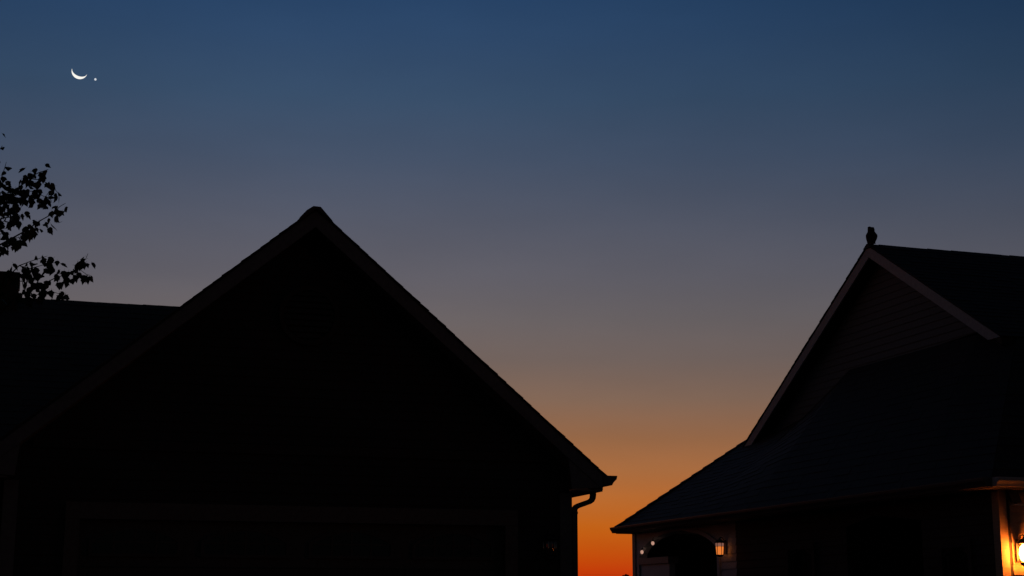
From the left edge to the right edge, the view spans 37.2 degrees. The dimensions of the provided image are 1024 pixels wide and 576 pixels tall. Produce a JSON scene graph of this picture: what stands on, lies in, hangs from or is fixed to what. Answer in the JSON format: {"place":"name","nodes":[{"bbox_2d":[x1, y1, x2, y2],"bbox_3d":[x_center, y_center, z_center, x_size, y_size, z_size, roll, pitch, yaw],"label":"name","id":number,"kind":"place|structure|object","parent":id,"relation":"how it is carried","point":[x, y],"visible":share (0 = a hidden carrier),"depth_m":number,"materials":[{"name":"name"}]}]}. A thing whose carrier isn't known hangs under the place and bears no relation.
{"place":"outdoors","nodes":[
{"label":"outdoors","id":0,"kind":"place"},
{"bbox_2d":[72,71,86,78],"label":"moon","id":1,"kind":"object","parent":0,"point":[76,76],"visible":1,"depth_m":1426.16,"materials":[{"name":"grey"}]},
{"bbox_2d":[0,0,1023,575],"label":"sky","id":2,"kind":"structure","parent":0,"point":[640,216],"materials":[{"name":"blue"}]},
{"bbox_3d":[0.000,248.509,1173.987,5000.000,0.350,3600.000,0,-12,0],"label":"lawn","id":3,"kind":"structure","parent":0,"visible":0},
{"bbox_2d":[0,133,95,314],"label":"maple tree","id":4,"kind":"object","parent":3,"relation":"on","point":[14,210],"visible":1,"depth_m":13.58,"materials":[{"name":"black plant"}]},
{"bbox_2d":[0,206,616,575],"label":"gabled house","id":5,"kind":"structure","parent":3,"relation":"on","point":[314,391],"depth_m":18.45,"materials":[{"name":"black"}]},
{"bbox_2d":[77,519,501,575],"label":"garage door","id":6,"kind":"structure","parent":5,"relation":"in","point":[105,547],"depth_m":18.11,"materials":[{"name":"paint"}]},
{"bbox_2d":[541,529,557,560],"bbox_3d":[0.464,3.194,18.878,0.220,0.393,0.227,4,-12,-17],"label":"wall lantern","id":7,"kind":"object","parent":5,"relation":"attached to","point":[549,549],"depth_m":18.80,"materials":[{"name":"black metal"}]},
{"bbox_2d":[610,244,1023,575],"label":"eaved house","id":8,"kind":"structure","parent":3,"relation":"on","point":[885,437],"depth_m":21.23,"materials":[{"name":"brown"}]},
{"bbox_2d":[714,537,726,556],"bbox_3d":[3.225,4.002,23.507,0.177,0.307,0.172,4,-12,-17],"label":"wall lantern","id":9,"kind":"object","parent":8,"relation":"attached to","point":[719,544],"depth_m":23.47,"materials":[{"name":"orange glass"}]},
{"bbox_2d":[785,542,816,575],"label":"window","id":10,"kind":"structure","parent":8,"relation":"in","point":[804,563],"depth_m":21.34,"materials":[{"name":"brown"}]},
{"bbox_2d":[866,226,877,243],"bbox_3d":[5.425,-0.767,22.932,0.174,0.321,0.158,2,-12,-8],"label":"owl","id":11,"kind":"object","parent":8,"relation":"on","point":[871,236],"visible":1,"depth_m":22.88,"materials":[{"name":"black metal"}]},
{"bbox_2d":[937,539,974,575],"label":"window","id":12,"kind":"structure","parent":8,"relation":"in","point":[959,563],"depth_m":17.81,"materials":[{"name":"brown"}]},
{"bbox_2d":[1015,534,1023,565],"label":"wall lantern","id":13,"kind":"object","parent":8,"relation":"attached to","point":[1019,551],"depth_m":16.88,"materials":[{"name":"white glass"}]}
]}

